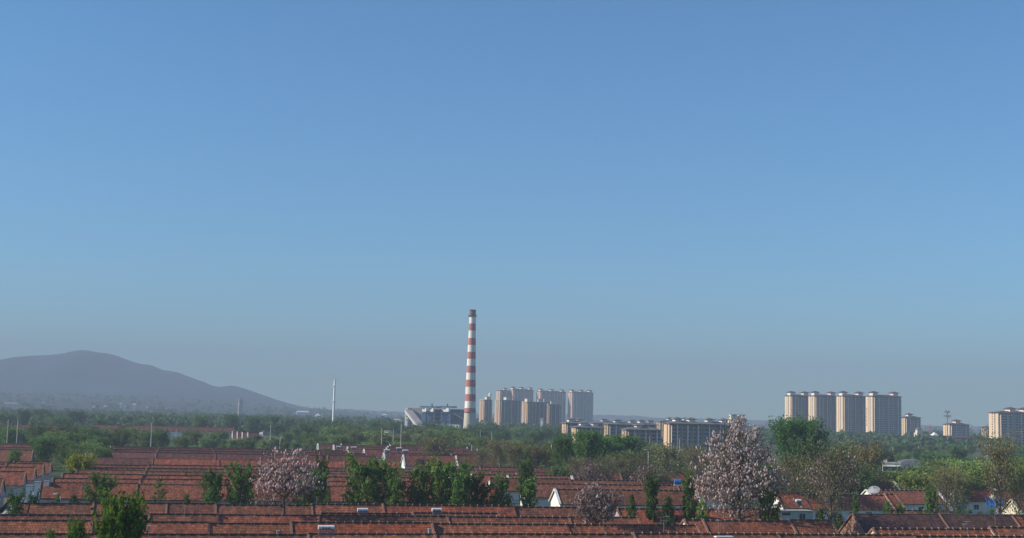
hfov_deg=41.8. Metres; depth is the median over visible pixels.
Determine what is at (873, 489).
satellite dish
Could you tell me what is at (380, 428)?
belt tree
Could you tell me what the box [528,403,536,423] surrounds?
facade window
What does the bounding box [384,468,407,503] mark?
columnar tree
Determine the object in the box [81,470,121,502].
bushy tree
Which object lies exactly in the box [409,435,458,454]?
willow tree
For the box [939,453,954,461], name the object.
belt tree
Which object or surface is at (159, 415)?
belt tree
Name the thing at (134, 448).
tiled house
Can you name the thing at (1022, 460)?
belt tree
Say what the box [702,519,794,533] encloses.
tiled house
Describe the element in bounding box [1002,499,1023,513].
tiled house
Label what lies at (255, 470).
tiled house
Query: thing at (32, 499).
bushy tree
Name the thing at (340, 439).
belt tree
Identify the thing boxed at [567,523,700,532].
tiled house
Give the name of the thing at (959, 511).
young tree
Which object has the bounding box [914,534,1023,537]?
tiled house
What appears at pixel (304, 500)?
bushy tree
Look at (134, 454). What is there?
tiled house
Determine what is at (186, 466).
tiled house
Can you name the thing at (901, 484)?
tiled house
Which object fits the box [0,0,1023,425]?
sky
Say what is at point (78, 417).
belt tree
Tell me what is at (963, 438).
hall
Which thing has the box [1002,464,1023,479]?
belt tree
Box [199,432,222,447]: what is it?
belt tree
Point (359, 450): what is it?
tiled house
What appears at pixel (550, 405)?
facade window
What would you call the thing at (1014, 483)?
belt tree
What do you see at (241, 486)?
bushy tree
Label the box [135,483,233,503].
tiled house
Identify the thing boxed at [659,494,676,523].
young tree
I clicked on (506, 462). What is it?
belt tree
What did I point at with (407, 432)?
belt tree
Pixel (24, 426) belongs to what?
tiled house
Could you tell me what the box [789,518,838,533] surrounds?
tiled house
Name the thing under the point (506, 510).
tiled house
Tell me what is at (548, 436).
belt tree
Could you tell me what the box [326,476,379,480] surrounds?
tiled house
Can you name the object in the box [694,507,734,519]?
tiled house
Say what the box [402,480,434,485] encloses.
tiled house
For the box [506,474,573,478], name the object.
tiled house
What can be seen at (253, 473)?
tiled house
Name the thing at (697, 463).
willow tree
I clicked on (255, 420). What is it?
belt tree
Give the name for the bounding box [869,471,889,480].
willow tree
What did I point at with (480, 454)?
budding tree
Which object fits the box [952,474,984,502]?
belt tree
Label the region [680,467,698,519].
columnar tree
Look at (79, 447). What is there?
belt tree
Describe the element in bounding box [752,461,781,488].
belt tree
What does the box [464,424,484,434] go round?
belt tree
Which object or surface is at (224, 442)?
belt tree
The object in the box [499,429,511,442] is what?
belt tree
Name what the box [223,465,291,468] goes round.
tiled house
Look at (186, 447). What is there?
tiled house
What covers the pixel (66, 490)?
tiled house
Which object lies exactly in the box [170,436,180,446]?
belt tree
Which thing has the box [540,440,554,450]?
belt tree
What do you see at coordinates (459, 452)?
tiled house
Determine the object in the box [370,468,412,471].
tiled house
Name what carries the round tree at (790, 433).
on the ground
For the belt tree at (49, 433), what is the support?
on the ground
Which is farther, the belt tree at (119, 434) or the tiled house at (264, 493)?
the belt tree at (119, 434)
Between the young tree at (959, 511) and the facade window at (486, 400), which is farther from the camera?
the facade window at (486, 400)
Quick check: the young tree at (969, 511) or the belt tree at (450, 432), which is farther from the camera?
the belt tree at (450, 432)
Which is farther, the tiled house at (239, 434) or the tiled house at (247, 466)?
the tiled house at (239, 434)
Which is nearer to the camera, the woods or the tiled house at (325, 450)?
the tiled house at (325, 450)
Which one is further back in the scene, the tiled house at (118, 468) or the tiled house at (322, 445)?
the tiled house at (322, 445)
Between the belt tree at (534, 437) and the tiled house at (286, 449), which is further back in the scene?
the belt tree at (534, 437)
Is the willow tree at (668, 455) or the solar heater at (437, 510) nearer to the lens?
the solar heater at (437, 510)
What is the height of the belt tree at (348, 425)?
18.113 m
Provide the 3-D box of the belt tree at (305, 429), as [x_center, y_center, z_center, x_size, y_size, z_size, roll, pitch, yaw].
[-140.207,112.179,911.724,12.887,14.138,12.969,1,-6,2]
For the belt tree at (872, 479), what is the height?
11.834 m
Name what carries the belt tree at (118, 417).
on the ground
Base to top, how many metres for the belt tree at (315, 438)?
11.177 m
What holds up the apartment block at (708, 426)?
on the ground
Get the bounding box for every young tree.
[54,492,61,502]
[69,495,80,502]
[182,490,192,502]
[203,484,218,503]
[626,493,636,516]
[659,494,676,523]
[695,494,711,519]
[815,505,825,518]
[834,512,844,533]
[851,493,859,512]
[882,499,892,512]
[896,501,905,512]
[956,506,961,513]
[962,508,972,513]
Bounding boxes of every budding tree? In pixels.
[465,445,500,466]
[560,456,594,478]
[577,455,602,471]
[592,455,622,479]
[624,453,656,479]
[668,441,715,478]
[767,460,799,492]
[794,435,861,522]
[921,461,972,513]
[970,425,1023,513]
[1004,473,1023,517]
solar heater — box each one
[318,525,334,537]
[357,508,367,514]
[432,508,441,514]
[795,499,802,505]
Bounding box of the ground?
[0,415,1018,526]
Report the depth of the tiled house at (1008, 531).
231.28 m
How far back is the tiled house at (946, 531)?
228.28 m
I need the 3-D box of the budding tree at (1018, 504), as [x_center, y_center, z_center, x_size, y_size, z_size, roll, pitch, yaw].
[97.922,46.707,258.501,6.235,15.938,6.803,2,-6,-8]
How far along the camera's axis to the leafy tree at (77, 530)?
147.38 m
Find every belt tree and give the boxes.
[0,412,16,424]
[0,425,26,442]
[1,426,28,442]
[17,409,32,424]
[17,433,30,442]
[25,425,45,442]
[26,423,52,440]
[26,434,57,460]
[31,408,51,415]
[31,435,60,453]
[40,430,60,435]
[43,413,74,425]
[44,431,68,436]
[53,422,82,433]
[53,434,70,454]
[53,438,83,468]
[58,431,87,444]
[64,409,87,424]
[64,423,89,435]
[64,441,89,464]
[64,448,89,459]
[78,425,110,436]
[79,434,100,442]
[82,441,108,454]
[90,418,108,424]
[90,445,116,456]
[91,435,112,448]
[103,429,126,445]
[108,413,120,421]
[110,426,133,445]
[126,427,140,445]
[129,432,146,445]
[132,419,143,425]
[135,428,160,446]
[145,427,172,446]
[147,413,166,424]
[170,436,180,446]
[175,436,192,446]
[179,428,204,445]
[184,430,210,446]
[193,414,209,426]
[197,437,219,447]
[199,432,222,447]
[212,429,233,445]
[218,438,228,447]
[221,413,242,430]
[226,438,240,447]
[235,437,245,447]
[241,439,256,447]
[245,414,261,431]
[252,433,263,446]
[255,439,274,448]
[259,414,284,429]
[263,436,277,447]
[269,423,285,435]
[271,438,286,448]
[278,431,294,444]
[279,440,290,448]
[281,418,293,430]
[289,427,300,441]
[291,442,301,448]
[293,433,304,448]
[297,421,308,429]
[297,424,314,436]
[297,431,318,448]
[305,435,324,449]
[307,436,322,448]
[309,416,340,435]
[316,421,345,435]
[317,425,341,436]
[319,434,333,441]
[326,432,349,442]
[328,432,358,443]
[338,429,367,443]
[340,421,362,434]
[362,428,392,444]
[366,417,384,434]
[373,422,391,432]
[382,434,402,444]
[387,419,398,437]
[390,440,409,444]
[400,428,428,443]
[401,432,412,442]
[410,433,422,444]
[416,421,442,429]
[423,433,456,446]
[438,424,462,430]
[439,427,468,446]
[460,436,475,446]
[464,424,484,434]
[466,427,494,438]
[473,435,490,450]
[489,448,509,466]
[490,432,503,443]
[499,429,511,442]
[502,438,523,461]
[510,427,526,441]
[518,443,538,464]
[525,430,540,445]
[528,428,548,444]
[540,426,552,439]
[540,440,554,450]
[541,465,574,476]
[559,432,575,441]
[607,448,643,470]
[646,443,664,454]
[669,447,702,470]
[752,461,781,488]
[819,442,833,458]
[825,442,846,452]
[838,438,855,444]
[841,474,862,493]
[844,445,863,460]
[852,466,879,493]
[859,439,869,448]
[875,449,895,467]
[878,470,904,480]
[885,450,897,461]
[888,444,906,454]
[888,467,938,489]
[889,462,941,480]
[893,451,915,461]
[903,442,913,453]
[905,467,957,490]
[911,447,924,459]
[911,454,959,469]
[914,449,931,460]
[918,452,934,464]
[922,445,942,452]
[934,450,946,460]
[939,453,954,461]
[940,457,989,478]
[946,447,970,463]
[948,460,989,481]
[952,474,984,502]
[961,456,973,462]
[964,462,1008,487]
[965,461,1023,490]
[968,445,975,454]
[980,448,989,455]
[989,454,1023,467]
[992,477,1023,490]
[995,441,1017,453]
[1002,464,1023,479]
[1009,446,1023,457]
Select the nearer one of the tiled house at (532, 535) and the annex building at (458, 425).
the tiled house at (532, 535)
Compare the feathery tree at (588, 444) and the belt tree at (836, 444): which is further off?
the belt tree at (836, 444)
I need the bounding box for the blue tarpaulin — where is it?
[985,497,995,505]
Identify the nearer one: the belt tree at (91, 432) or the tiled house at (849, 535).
the tiled house at (849, 535)
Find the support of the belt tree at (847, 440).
on the ground
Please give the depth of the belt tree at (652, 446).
690.43 m
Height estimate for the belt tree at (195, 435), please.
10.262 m
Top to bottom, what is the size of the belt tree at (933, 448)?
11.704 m
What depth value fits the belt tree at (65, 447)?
487.17 m
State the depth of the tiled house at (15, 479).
340.25 m
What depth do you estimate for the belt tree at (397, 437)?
742.96 m
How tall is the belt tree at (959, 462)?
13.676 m
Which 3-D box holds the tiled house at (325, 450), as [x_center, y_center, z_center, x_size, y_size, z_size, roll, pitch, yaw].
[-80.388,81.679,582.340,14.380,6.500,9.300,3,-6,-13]
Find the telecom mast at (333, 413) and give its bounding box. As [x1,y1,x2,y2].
[332,380,336,421]
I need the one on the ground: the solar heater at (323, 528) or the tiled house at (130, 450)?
the tiled house at (130, 450)
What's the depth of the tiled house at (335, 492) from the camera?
309.75 m
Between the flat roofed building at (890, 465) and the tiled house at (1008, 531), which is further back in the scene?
the flat roofed building at (890, 465)
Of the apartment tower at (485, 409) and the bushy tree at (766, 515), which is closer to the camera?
the bushy tree at (766, 515)
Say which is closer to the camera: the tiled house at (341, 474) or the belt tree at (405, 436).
the tiled house at (341, 474)
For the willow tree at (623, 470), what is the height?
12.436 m
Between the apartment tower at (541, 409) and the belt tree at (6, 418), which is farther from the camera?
the apartment tower at (541, 409)
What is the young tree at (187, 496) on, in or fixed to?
on the ground
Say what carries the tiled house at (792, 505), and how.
on the ground
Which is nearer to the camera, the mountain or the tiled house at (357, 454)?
the tiled house at (357, 454)
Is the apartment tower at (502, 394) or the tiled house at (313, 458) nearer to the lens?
the tiled house at (313, 458)
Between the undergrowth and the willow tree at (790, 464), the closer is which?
the willow tree at (790, 464)
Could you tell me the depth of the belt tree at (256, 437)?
785.52 m
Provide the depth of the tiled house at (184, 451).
530.90 m
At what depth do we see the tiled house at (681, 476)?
431.01 m
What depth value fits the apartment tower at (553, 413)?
1952.23 m
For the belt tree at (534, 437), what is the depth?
923.15 m
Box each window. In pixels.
[484,400,491,421]
[501,401,519,423]
[514,390,532,415]
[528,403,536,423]
[538,403,548,423]
[542,392,564,421]
[549,405,560,424]
[573,392,592,423]
[578,428,602,436]
[611,425,633,435]
[629,430,659,445]
[672,424,700,450]
[704,425,733,450]
[792,396,807,423]
[799,513,805,518]
[816,396,832,434]
[845,396,864,432]
[875,397,900,435]
[907,418,919,432]
[952,425,968,436]
[1001,413,1023,445]
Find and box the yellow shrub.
[64,450,97,472]
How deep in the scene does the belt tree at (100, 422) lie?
1064.86 m
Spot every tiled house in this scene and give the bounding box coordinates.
[0,443,28,444]
[0,444,29,446]
[0,447,30,449]
[0,449,34,461]
[0,466,36,489]
[0,470,27,496]
[0,478,5,507]
[0,513,146,520]
[0,519,91,532]
[0,532,307,537]
[1,425,81,432]
[5,462,45,481]
[12,502,92,513]
[13,460,52,480]
[40,481,136,502]
[51,477,139,483]
[61,472,142,478]
[70,467,145,472]
[75,468,144,473]
[89,520,208,532]
[90,425,171,437]
[91,457,151,464]
[91,501,165,514]
[94,464,147,467]
[99,452,155,457]
[109,449,156,451]
[110,446,158,447]
[110,447,157,449]
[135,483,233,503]
[139,478,230,484]
[142,474,228,478]
[144,470,225,475]
[146,467,223,471]
[148,464,222,468]
[148,512,218,522]
[152,458,217,464]
[155,452,214,458]
[157,450,212,452]
[158,448,211,450]
[159,447,210,448]
[165,502,215,513]
[172,426,233,438]
[208,522,289,533]
[211,448,260,449]
[212,449,262,450]
[213,451,266,453]
[215,453,271,459]
[215,503,311,514]
[218,459,281,465]
[218,513,317,522]
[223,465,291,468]
[224,468,299,471]
[226,471,301,475]
[229,475,302,479]
[231,431,262,439]
[231,479,306,484]
[236,485,327,504]
[237,431,261,439]
[241,432,260,438]
[247,432,259,444]
[261,448,310,450]
[263,450,313,451]
[267,452,318,454]
[271,454,326,460]
[282,460,343,467]
[290,521,434,533]
[297,467,350,470]
[307,470,354,472]
[307,532,434,537]
[308,473,375,476]
[310,449,343,450]
[311,503,382,514]
[314,451,347,452]
[316,443,340,449]
[317,514,447,522]
[319,452,366,455]
[319,512,411,514]
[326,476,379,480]
[327,455,377,461]
[327,485,415,503]
[328,480,401,485]
[332,445,386,450]
[341,444,388,445]
[343,461,399,467]
[346,446,385,452]
[362,449,383,461]
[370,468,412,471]
[382,452,449,467]
[382,503,515,515]
[386,447,439,449]
[386,449,439,452]
[387,446,437,447]
[390,445,446,446]
[401,454,455,468]
[401,477,449,481]
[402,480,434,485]
[412,511,500,515]
[417,485,496,504]
[433,522,568,532]
[434,532,633,537]
[441,465,479,469]
[442,448,476,450]
[443,450,491,453]
[447,515,569,523]
[449,469,489,477]
[450,453,492,455]
[455,455,499,466]
[471,474,506,485]
[480,466,585,471]
[485,477,569,502]
[490,470,582,478]
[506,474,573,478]
[514,506,581,516]
[519,482,592,505]
[548,488,699,515]
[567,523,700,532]
[569,479,658,484]
[569,516,640,523]
[585,471,622,479]
[593,484,677,489]
[597,471,707,484]
[614,507,684,523]
[632,532,778,537]
[658,480,685,484]
[677,484,735,508]
[680,518,706,532]
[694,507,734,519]
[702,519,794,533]
[730,507,781,519]
[771,492,809,509]
[778,533,913,537]
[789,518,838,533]
[801,493,893,521]
[838,513,946,533]
[855,481,897,493]
[861,489,949,509]
[867,527,992,534]
[884,493,905,509]
[890,509,948,513]
[894,481,933,489]
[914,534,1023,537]
[938,513,1017,528]
[949,488,995,512]
[987,490,1022,513]
[987,526,1023,535]
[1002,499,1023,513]
[1011,514,1023,526]
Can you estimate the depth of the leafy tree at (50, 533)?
147.48 m
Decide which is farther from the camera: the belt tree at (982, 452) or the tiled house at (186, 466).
the belt tree at (982, 452)
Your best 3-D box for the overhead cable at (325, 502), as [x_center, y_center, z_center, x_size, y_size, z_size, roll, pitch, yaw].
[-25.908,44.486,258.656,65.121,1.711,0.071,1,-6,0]
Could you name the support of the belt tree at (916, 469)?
on the ground
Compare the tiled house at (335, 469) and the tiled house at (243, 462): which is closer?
the tiled house at (335, 469)
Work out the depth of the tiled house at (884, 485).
400.85 m
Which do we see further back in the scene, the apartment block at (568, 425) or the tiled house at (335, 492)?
the apartment block at (568, 425)
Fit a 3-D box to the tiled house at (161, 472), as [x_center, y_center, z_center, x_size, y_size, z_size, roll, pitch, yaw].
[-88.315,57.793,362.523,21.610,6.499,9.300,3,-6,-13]
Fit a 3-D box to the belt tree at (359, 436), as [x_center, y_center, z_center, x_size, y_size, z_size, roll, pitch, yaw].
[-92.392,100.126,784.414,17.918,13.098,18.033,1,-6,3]
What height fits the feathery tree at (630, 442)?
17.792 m
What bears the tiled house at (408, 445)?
on the ground
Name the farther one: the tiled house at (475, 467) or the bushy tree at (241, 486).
the tiled house at (475, 467)
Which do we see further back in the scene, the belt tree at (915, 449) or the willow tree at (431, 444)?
the belt tree at (915, 449)
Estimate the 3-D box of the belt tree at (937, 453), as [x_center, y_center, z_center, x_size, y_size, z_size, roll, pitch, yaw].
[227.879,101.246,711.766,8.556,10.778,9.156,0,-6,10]
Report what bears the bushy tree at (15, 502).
on the ground
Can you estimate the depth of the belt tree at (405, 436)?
815.46 m
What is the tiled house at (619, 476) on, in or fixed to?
on the ground
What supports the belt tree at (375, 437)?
on the ground
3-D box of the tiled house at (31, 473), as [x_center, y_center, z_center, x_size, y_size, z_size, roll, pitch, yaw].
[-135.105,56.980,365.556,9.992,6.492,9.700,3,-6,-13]
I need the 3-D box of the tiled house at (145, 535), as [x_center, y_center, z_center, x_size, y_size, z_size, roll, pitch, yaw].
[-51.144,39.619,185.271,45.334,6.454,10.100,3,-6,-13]
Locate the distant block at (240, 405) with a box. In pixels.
[238,398,242,414]
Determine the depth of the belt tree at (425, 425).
1196.03 m
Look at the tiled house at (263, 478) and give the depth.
346.42 m
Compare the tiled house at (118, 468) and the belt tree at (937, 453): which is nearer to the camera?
the tiled house at (118, 468)
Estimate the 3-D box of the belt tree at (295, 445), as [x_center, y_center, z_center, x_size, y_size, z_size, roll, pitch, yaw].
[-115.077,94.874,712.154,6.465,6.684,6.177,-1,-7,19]
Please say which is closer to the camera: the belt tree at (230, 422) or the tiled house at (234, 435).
the tiled house at (234, 435)
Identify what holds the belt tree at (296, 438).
on the ground
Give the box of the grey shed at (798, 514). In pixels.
[780,509,814,519]
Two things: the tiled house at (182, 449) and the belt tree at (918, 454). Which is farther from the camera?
the belt tree at (918, 454)
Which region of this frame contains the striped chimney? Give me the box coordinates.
[463,310,476,428]
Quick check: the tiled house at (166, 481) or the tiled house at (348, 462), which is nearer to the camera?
the tiled house at (166, 481)
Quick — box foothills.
[0,395,404,418]
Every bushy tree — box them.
[5,486,26,513]
[7,448,22,461]
[27,488,41,504]
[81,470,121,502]
[198,468,229,503]
[223,459,257,503]
[291,469,328,504]
[340,448,380,503]
[370,454,401,503]
[404,455,434,504]
[422,455,463,504]
[440,463,476,504]
[464,469,491,504]
[488,467,514,504]
[514,457,537,502]
[756,486,781,519]
[923,481,940,513]
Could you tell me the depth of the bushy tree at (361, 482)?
260.92 m
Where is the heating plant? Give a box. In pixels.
[404,404,463,432]
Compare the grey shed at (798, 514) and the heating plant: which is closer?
the grey shed at (798, 514)
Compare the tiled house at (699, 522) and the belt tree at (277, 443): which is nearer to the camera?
the tiled house at (699, 522)
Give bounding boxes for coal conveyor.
[405,410,423,430]
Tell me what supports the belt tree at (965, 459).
on the ground
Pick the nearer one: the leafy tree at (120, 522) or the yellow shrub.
the leafy tree at (120, 522)
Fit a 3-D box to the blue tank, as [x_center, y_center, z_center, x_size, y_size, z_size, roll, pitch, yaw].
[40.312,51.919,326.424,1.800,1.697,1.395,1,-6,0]
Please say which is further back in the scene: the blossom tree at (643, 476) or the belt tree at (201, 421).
the belt tree at (201, 421)
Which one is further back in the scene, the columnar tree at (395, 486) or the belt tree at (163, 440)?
the belt tree at (163, 440)
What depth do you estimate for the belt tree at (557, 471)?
413.02 m
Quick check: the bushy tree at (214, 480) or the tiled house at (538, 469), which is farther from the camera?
the tiled house at (538, 469)
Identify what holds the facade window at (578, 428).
in the apartment block at (585, 427)
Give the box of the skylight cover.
[714,536,733,537]
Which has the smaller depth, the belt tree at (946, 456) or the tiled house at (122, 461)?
the tiled house at (122, 461)
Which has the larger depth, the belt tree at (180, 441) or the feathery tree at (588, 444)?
the belt tree at (180, 441)
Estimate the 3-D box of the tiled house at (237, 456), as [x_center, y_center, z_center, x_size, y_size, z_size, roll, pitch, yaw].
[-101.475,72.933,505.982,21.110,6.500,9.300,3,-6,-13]
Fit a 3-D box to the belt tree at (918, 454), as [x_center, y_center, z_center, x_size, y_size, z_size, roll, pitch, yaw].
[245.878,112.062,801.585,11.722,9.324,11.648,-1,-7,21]
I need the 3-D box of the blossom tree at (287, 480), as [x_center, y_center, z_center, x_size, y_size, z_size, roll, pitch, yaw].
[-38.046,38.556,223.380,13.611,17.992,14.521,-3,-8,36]
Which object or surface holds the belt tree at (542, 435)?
on the ground
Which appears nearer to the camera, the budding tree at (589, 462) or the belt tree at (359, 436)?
the budding tree at (589, 462)
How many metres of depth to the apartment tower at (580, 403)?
3294.55 m
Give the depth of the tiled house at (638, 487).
351.10 m
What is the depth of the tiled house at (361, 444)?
681.11 m
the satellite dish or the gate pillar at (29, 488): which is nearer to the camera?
the gate pillar at (29, 488)
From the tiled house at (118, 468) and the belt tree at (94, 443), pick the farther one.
the belt tree at (94, 443)
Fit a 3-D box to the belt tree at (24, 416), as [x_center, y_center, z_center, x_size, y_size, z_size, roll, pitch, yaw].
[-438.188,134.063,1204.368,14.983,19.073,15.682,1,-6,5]
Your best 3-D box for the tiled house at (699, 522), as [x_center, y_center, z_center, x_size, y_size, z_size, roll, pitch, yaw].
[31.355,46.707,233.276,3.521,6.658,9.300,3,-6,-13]
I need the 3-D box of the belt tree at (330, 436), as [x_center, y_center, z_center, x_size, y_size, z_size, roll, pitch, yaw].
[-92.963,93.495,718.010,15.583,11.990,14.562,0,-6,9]
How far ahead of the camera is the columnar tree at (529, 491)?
261.25 m
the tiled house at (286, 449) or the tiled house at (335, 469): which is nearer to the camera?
the tiled house at (335, 469)
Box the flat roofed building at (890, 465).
[883,460,900,471]
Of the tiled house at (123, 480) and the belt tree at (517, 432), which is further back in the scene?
the belt tree at (517, 432)
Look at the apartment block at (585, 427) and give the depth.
1096.22 m
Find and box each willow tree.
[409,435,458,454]
[476,436,513,466]
[494,438,532,466]
[516,443,554,466]
[599,453,634,479]
[643,441,688,476]
[649,469,677,480]
[683,455,712,471]
[685,463,711,474]
[771,450,815,493]
[787,459,843,503]
[822,445,869,493]
[845,437,898,480]
[845,458,877,493]
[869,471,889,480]
[925,463,958,471]
[928,466,965,490]
[935,471,981,511]
[963,456,1014,470]
[991,461,1023,468]
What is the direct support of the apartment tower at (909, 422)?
on the ground
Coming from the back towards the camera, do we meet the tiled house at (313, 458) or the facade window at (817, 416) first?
the facade window at (817, 416)
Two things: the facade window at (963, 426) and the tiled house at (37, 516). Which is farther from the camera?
the facade window at (963, 426)
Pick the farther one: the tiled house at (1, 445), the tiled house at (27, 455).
the tiled house at (1, 445)
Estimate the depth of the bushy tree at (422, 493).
260.99 m
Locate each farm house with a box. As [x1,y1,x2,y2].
[2,403,17,404]
[296,411,309,416]
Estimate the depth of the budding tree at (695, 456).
425.70 m
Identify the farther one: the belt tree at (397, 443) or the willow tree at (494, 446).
the belt tree at (397, 443)
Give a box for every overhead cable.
[6,497,193,500]
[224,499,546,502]
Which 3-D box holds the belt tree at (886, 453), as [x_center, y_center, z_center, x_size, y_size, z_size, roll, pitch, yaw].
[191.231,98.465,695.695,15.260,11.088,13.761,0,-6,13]
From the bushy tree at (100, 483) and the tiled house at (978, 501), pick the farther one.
the tiled house at (978, 501)
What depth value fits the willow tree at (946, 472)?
383.44 m
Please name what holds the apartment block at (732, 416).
on the ground
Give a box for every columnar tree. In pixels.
[314,453,330,503]
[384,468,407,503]
[457,454,469,503]
[518,474,538,505]
[644,467,660,522]
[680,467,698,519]
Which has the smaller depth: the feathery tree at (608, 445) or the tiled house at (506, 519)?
the tiled house at (506, 519)
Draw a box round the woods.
[0,391,1023,450]
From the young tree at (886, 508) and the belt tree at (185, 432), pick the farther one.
the belt tree at (185, 432)
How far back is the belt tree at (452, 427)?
1002.28 m
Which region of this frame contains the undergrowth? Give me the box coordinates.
[19,440,977,506]
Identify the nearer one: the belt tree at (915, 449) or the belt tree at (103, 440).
the belt tree at (103, 440)
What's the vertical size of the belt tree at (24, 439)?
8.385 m
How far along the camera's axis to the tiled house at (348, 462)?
461.99 m
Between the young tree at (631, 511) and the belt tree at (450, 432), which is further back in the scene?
the belt tree at (450, 432)
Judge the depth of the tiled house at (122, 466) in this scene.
392.40 m
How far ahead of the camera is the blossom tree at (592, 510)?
222.32 m
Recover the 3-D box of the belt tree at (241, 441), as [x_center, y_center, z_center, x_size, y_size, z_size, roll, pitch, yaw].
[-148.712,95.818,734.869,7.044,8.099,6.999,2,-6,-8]
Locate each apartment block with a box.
[561,418,584,433]
[571,421,604,439]
[597,418,620,426]
[604,419,642,437]
[622,423,663,445]
[636,419,657,428]
[656,417,697,439]
[664,417,701,451]
[700,418,733,452]
[727,414,746,431]
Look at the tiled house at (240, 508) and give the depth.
243.96 m
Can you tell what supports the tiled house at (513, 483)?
on the ground
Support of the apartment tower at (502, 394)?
on the ground
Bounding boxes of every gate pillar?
[25,485,33,502]
[34,481,40,502]
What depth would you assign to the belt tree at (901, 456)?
644.84 m
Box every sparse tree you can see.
[150,475,169,502]
[324,490,330,503]
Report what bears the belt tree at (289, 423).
on the ground
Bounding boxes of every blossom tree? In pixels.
[247,489,280,503]
[248,446,328,513]
[569,479,624,523]
[570,459,604,479]
[630,460,661,483]
[684,414,797,519]
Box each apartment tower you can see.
[479,397,491,421]
[494,397,520,425]
[496,388,508,399]
[509,387,532,420]
[521,399,536,424]
[536,389,565,421]
[536,399,549,423]
[547,401,560,426]
[568,389,592,423]
[785,391,808,423]
[808,391,835,434]
[836,391,865,434]
[866,391,901,436]
[901,413,920,435]
[943,419,968,436]
[980,426,988,437]
[987,407,1023,446]
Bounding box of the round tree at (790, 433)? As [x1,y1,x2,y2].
[768,412,831,479]
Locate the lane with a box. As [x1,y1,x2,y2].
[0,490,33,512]
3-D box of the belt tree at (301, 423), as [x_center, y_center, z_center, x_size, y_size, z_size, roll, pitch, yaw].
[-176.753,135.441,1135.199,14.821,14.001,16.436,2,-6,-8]
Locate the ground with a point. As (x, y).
(56, 473)
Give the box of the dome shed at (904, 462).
[898,459,924,470]
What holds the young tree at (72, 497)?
on the ground
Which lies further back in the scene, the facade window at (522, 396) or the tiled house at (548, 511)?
the facade window at (522, 396)
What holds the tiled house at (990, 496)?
on the ground
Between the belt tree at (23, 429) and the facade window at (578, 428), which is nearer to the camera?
the belt tree at (23, 429)
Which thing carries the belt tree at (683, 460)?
on the ground
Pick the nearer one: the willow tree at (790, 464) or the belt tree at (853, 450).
the willow tree at (790, 464)
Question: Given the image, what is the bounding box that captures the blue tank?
[674,479,681,485]
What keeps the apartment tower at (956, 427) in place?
on the ground
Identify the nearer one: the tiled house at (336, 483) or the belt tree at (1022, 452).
the tiled house at (336, 483)
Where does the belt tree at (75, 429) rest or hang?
on the ground
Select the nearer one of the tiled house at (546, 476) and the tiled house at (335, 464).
the tiled house at (546, 476)
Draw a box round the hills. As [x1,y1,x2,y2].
[326,409,982,428]
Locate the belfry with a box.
[914,425,921,437]
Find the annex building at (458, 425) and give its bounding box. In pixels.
[447,424,460,428]
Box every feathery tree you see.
[549,434,573,467]
[566,440,580,465]
[569,428,608,469]
[594,435,615,470]
[606,433,649,469]
[607,442,627,471]
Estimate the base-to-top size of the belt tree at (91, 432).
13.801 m
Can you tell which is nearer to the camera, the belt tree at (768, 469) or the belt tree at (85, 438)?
the belt tree at (768, 469)
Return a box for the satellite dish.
[868,486,879,493]
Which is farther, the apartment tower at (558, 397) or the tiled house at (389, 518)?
the apartment tower at (558, 397)
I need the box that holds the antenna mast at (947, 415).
[944,411,950,441]
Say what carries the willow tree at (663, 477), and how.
on the ground
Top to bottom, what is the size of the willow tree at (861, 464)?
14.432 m
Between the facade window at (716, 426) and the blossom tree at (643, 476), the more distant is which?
the facade window at (716, 426)
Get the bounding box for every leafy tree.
[45,525,55,537]
[66,514,90,537]
[90,486,151,537]
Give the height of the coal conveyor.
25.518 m
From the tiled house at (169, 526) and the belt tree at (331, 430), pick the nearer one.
the tiled house at (169, 526)
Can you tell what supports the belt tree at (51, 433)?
on the ground
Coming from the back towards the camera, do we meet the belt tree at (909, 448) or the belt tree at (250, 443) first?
the belt tree at (909, 448)
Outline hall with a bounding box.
[927,435,973,442]
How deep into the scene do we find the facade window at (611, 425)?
1143.62 m
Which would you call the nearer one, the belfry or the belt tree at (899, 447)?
the belt tree at (899, 447)
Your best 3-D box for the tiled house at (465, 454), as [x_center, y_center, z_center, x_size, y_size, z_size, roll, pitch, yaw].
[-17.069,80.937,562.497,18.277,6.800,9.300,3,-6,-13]
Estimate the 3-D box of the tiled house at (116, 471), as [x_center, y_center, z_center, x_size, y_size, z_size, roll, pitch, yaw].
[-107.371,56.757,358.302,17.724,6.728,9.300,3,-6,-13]
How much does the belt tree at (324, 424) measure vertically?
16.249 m
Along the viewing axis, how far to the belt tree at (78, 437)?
592.20 m
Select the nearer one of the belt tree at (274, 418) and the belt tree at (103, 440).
the belt tree at (103, 440)
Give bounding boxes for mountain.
[0,350,316,408]
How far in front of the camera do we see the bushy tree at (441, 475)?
261.04 m
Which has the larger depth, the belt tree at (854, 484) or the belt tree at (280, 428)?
the belt tree at (280, 428)
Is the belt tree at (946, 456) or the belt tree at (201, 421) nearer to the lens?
the belt tree at (946, 456)

